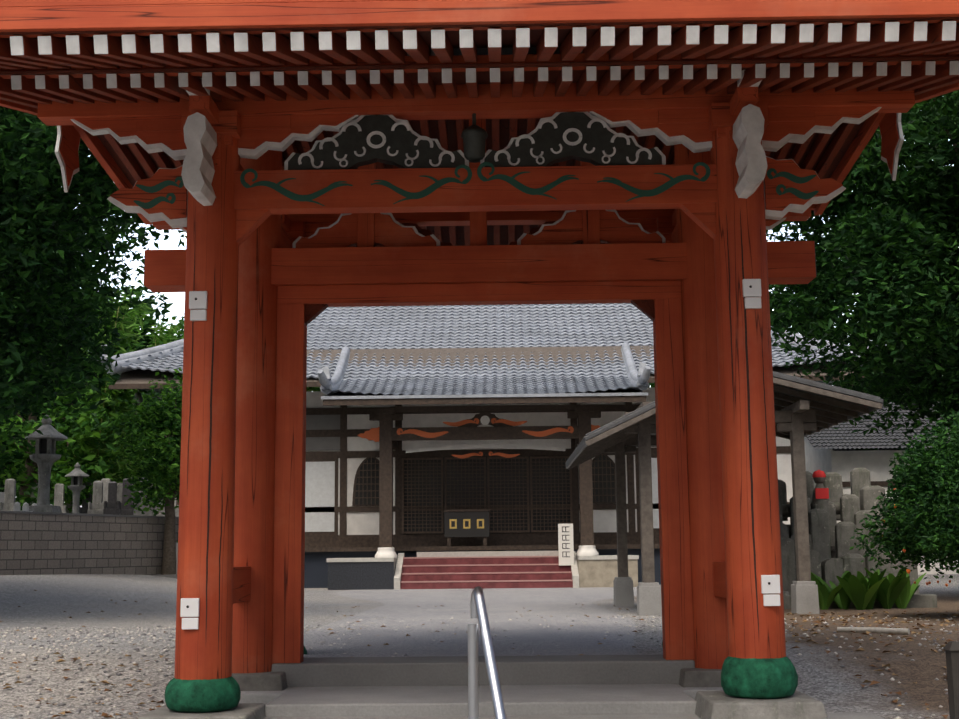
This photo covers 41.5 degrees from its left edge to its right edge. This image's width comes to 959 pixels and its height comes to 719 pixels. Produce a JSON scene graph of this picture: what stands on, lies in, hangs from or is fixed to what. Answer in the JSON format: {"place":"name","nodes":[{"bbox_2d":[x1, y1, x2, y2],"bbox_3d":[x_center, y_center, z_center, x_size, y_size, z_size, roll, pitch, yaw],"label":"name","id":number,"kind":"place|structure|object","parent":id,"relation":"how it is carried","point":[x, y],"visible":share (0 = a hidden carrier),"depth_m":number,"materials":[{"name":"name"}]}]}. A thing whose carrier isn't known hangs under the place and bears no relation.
{"place":"outdoors","nodes":[
{"label":"outdoors","id":0,"kind":"place"},
{"bbox_2d":[0,492,3,502],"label":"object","id":1,"kind":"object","parent":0,"point":[2,497],"depth_m":34.02,"materials":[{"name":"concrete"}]},
{"bbox_2d":[0,414,178,516],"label":"cemetery stones","id":2,"kind":"object","parent":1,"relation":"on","point":[109,497],"visible":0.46,"depth_m":32.99,"materials":[{"name":"grey stone"}]},
{"bbox_2d":[13,502,51,511],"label":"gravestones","id":3,"kind":"object","parent":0,"point":[17,506],"visible":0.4,"depth_m":30.51,"materials":[{"name":"grey stone"}]},
{"bbox_2d":[303,587,638,657],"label":"path","id":4,"kind":"structure","parent":0,"point":[554,607],"depth_m":13.70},
{"bbox_2d":[0,574,958,718],"bbox_3d":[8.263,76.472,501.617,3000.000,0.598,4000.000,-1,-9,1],"label":"ground","id":5,"kind":"structure","parent":0,"point":[54,597],"depth_m":10.65,"materials":[{"name":"grey gravel"}]},
{"bbox_2d":[0,383,56,491],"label":"tree","id":6,"kind":"object","parent":5,"relation":"on","point":[2,487],"depth_m":40.60,"materials":[{"name":"green plant"}]},
{"bbox_2d":[0,389,135,501],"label":"tree","id":7,"kind":"object","parent":5,"relation":"on","point":[9,466],"depth_m":53.70,"materials":[{"name":"green plant"}]},
{"bbox_2d":[0,174,150,422],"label":"tree","id":8,"kind":"object","parent":5,"relation":"on","point":[74,385],"depth_m":27.11,"materials":[{"name":"green plant"}]},
{"bbox_2d":[0,328,162,512],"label":"tree","id":9,"kind":"object","parent":5,"relation":"on","point":[64,427],"depth_m":36.60,"materials":[{"name":"green plant"}]},
{"bbox_2d":[0,654,167,718],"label":"litter","id":10,"kind":"object","parent":5,"relation":"on","point":[105,682],"visible":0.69,"depth_m":8.60,"materials":[{"name":"brown plant"}]},
{"bbox_2d":[0,511,178,574],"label":"block wall","id":11,"kind":"structure","parent":5,"relation":"on","point":[38,543],"depth_m":27.94,"materials":[{"name":"concrete"}]},
{"bbox_2d":[95,304,125,476],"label":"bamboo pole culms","id":12,"kind":"object","parent":5,"relation":"on","point":[104,403],"visible":0.15,"depth_m":37.72,"materials":[{"name":"green plant"}]},
{"bbox_2d":[59,284,148,501],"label":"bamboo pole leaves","id":13,"kind":"object","parent":12,"relation":"attached to","point":[124,331],"visible":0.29,"depth_m":37.89,"materials":[{"name":"green plant"}]},
{"bbox_2d":[105,280,180,473],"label":"tree","id":14,"kind":"object","parent":5,"relation":"on","point":[148,321],"depth_m":56.83,"materials":[{"name":"green plant"}]},
{"bbox_2d":[106,367,182,574],"bbox_3d":[-7.607,2.664,30.566,3.009,5.104,3.161,-1,-9,1],"label":"tree","id":15,"kind":"object","parent":5,"relation":"on","point":[153,431],"depth_m":30.20,"materials":[{"name":"green plant"}]},
{"bbox_2d":[151,543,177,577],"bbox_3d":[-7.181,4.833,30.420,1.100,0.860,1.150,-1,-9,1],"label":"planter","id":16,"kind":"object","parent":5,"relation":"on","point":[173,576],"visible":0.04,"depth_m":30.30,"materials":[{"name":"concrete"}]},
{"bbox_2d":[166,311,308,388],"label":"tree","id":17,"kind":"object","parent":5,"relation":"on","point":[180,324],"depth_m":53.56,"materials":[{"name":"green plant"}]},
{"bbox_2d":[0,590,861,654],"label":"yard litter","id":18,"kind":"object","parent":5,"relation":"on","point":[349,628],"visible":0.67,"depth_m":14.05,"materials":[{"name":"brown plant"}]},
{"bbox_2d":[0,0,958,679],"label":"temple gate","id":19,"kind":"structure","parent":5,"relation":"on","point":[680,288],"depth_m":7.66,"materials":[{"name":"red wood"}]},
{"bbox_2d":[70,106,880,237],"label":"carved panels","id":20,"kind":"object","parent":19,"relation":"attached to","point":[357,141],"visible":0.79,"depth_m":7.73,"materials":[{"name":"black wood"}]},
{"bbox_2d":[133,162,818,208],"bbox_3d":[-0.029,-1.067,7.661,4.153,0.264,0.015,-1,-9,1],"label":"scrollwork","id":21,"kind":"object","parent":19,"relation":"attached to","point":[437,184],"visible":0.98,"depth_m":7.65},
{"bbox_2d":[187,211,771,649],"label":"pillar cracks","id":22,"kind":"object","parent":19,"relation":"attached to","point":[733,401],"visible":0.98,"depth_m":7.35,"materials":[{"name":"wood"}]},
{"bbox_2d":[180,279,780,629],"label":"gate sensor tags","id":23,"kind":"object","parent":19,"relation":"attached to","point":[770,584],"visible":1,"depth_m":7.20,"materials":[{"name":"white plastic"}]},
{"bbox_2d":[10,21,958,247],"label":"white trim","id":24,"kind":"structure","parent":19,"relation":"attached to","point":[200,141],"depth_m":6.87,"materials":[{"name":"white paint"}]},
{"bbox_2d":[407,47,582,55],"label":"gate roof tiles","id":25,"kind":"object","parent":19,"relation":"on","point":[504,51],"depth_m":9.33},
{"bbox_2d":[0,614,958,718],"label":"pebbles","id":26,"kind":"object","parent":5,"relation":"on","point":[108,675],"visible":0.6,"depth_m":10.79,"materials":[{"name":"grey gravel"}]},
{"bbox_2d":[137,641,827,718],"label":"pillar base stones","id":27,"kind":"object","parent":5,"relation":"on","point":[761,688],"visible":0.46,"depth_m":7.12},
{"bbox_2d":[88,303,877,403],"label":"tiled roof","id":28,"kind":"structure","parent":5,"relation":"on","point":[624,326],"depth_m":37.56,"materials":[{"name":"grey tile"}]},
{"bbox_2d":[132,389,142,404],"bbox_3d":[-9.828,1.031,36.402,0.340,1.080,0.331,-1,-9,1],"label":"wind bell","id":29,"kind":"object","parent":28,"relation":"hanging from","point":[138,395],"visible":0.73,"depth_m":36.30,"materials":[{"name":"metal"}]},
{"bbox_2d":[109,346,863,589],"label":"temple building","id":30,"kind":"structure","parent":5,"relation":"on","point":[443,493],"depth_m":36.74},
{"bbox_2d":[164,654,883,718],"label":"gate steps","id":31,"kind":"structure","parent":5,"relation":"on","point":[585,687],"depth_m":8.18,"materials":[{"name":"grey stone"}]},
{"bbox_2d":[468,586,505,718],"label":"handrail","id":32,"kind":"object","parent":31,"relation":"on","point":[478,609],"visible":1,"depth_m":5.00,"materials":[{"name":"silver metal"}]},
{"bbox_2d":[565,371,883,615],"bbox_3d":[3.244,1.984,18.063,3.768,3.368,4.700,-1,-9,1],"label":"shelter","id":33,"kind":"object","parent":5,"relation":"on","point":[803,407],"visible":0.52,"depth_m":16.37,"materials":[{"name":"wood"}]},
{"bbox_2d":[648,318,850,387],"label":"tree","id":34,"kind":"object","parent":5,"relation":"on","point":[651,384],"depth_m":60.18,"materials":[{"name":"green plant"}]},
{"bbox_2d":[769,277,938,450],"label":"tree","id":35,"kind":"object","parent":5,"relation":"on","point":[861,449],"depth_m":55.17,"materials":[{"name":"green plant"}]},
{"bbox_2d":[778,468,936,608],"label":"gravestones","id":36,"kind":"object","parent":5,"relation":"on","point":[832,555],"visible":0.42,"depth_m":18.77,"materials":[{"name":"stone"}]},
{"bbox_2d":[812,470,828,515],"bbox_3d":[5.249,2.075,19.490,0.300,0.750,0.300,-1,-9,1],"label":"jizo statue","id":37,"kind":"object","parent":36,"relation":"on","point":[820,496],"visible":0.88,"depth_m":19.37,"materials":[{"name":"stone"}]},
{"bbox_2d":[811,568,925,609],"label":"hosta plants","id":38,"kind":"object","parent":5,"relation":"on","point":[860,591],"visible":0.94,"depth_m":17.37,"materials":[{"name":"green plant"}]},
{"bbox_2d":[785,610,958,717],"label":"litter","id":39,"kind":"object","parent":5,"relation":"on","point":[873,682],"visible":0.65,"depth_m":11.59,"materials":[{"name":"brown plant"}]},
{"bbox_2d":[837,627,909,634],"bbox_3d":[3.642,2.509,11.705,0.669,0.058,0.060,-7,-11,36],"label":"fallen pipe","id":40,"kind":"object","parent":5,"relation":"on","point":[880,630],"visible":0.85,"depth_m":11.67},
{"bbox_2d":[804,402,958,573],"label":"building","id":41,"kind":"structure","parent":5,"relation":"on","point":[830,449],"depth_m":45.27,"materials":[{"name":"paint"}]},
{"bbox_2d":[883,488,950,586],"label":"bush leaves","id":42,"kind":"object","parent":5,"relation":"on","point":[908,570],"visible":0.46,"depth_m":14.32,"materials":[{"name":"plant"}]},
{"bbox_2d":[904,312,958,446],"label":"tree","id":43,"kind":"object","parent":5,"relation":"on","point":[942,415],"visible":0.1,"depth_m":38.07,"materials":[{"name":"green plant"}]},
{"bbox_2d":[943,641,958,718],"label":"post","id":44,"kind":"object","parent":5,"relation":"on","point":[951,648],"visible":1,"depth_m":6.23,"materials":[{"name":"grey stone"}]},
{"bbox_3d":[6.226,1.984,14.302,2.156,1.879,1.642,-1,-9,1],"label":"shrub wood","id":45,"kind":"object","parent":5,"relation":"on","visible":0},
{"bbox_2d":[849,409,958,579],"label":"shrub","id":46,"kind":"object","parent":45,"relation":"attached to","point":[924,520],"visible":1,"depth_m":14.17,"materials":[{"name":"green plant"}]},
{"bbox_3d":[-8.243,-1.962,16.637,7.180,10.579,7.195,-1,-9,1],"label":"tree wood","id":47,"kind":"object","parent":5,"relation":"on","visible":0},
{"bbox_2d":[2,109,114,211],"bbox_3d":[-4.788,-3.929,16.641,4.466,4.253,4.922,-1,-9,1],"label":"tree","id":48,"kind":"object","parent":47,"relation":"attached to","point":[87,182],"depth_m":16.08,"materials":[{"name":"green plant"}]},
{"bbox_2d":[0,106,186,472],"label":"tree","id":49,"kind":"object","parent":47,"relation":"attached to","point":[32,211],"visible":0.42,"depth_m":16.75,"materials":[{"name":"green plant"}]},
{"bbox_2d":[64,139,958,506],"label":"sky","id":50,"kind":"structure","parent":0,"point":[177,309],"materials":[{"name":"white"}]},
{"bbox_2d":[766,90,958,448],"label":"tree","id":51,"kind":"object","parent":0,"point":[889,246],"depth_m":21.25,"materials":[{"name":"green plant"}]},
{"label":"bamboo stems","id":52,"kind":"object","parent":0,"visible":0},
{"bbox_2d":[119,320,179,499],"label":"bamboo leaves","id":53,"kind":"object","parent":52,"relation":"attached to","point":[168,333],"depth_m":48.69,"materials":[{"name":"green plant"}]},
{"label":"bamboo stems","id":54,"kind":"object","parent":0,"visible":0},
{"bbox_2d":[53,288,155,502],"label":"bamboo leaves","id":55,"kind":"object","parent":54,"relation":"attached to","point":[137,328],"depth_m":46.01,"materials":[{"name":"green plant"}]},
{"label":"bamboo stems","id":56,"kind":"object","parent":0,"visible":0},
{"bbox_2d":[306,387,320,391],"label":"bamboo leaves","id":57,"kind":"object","parent":56,"relation":"attached to","point":[316,389],"visible":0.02,"depth_m":49.26,"materials":[{"name":"green plant"}]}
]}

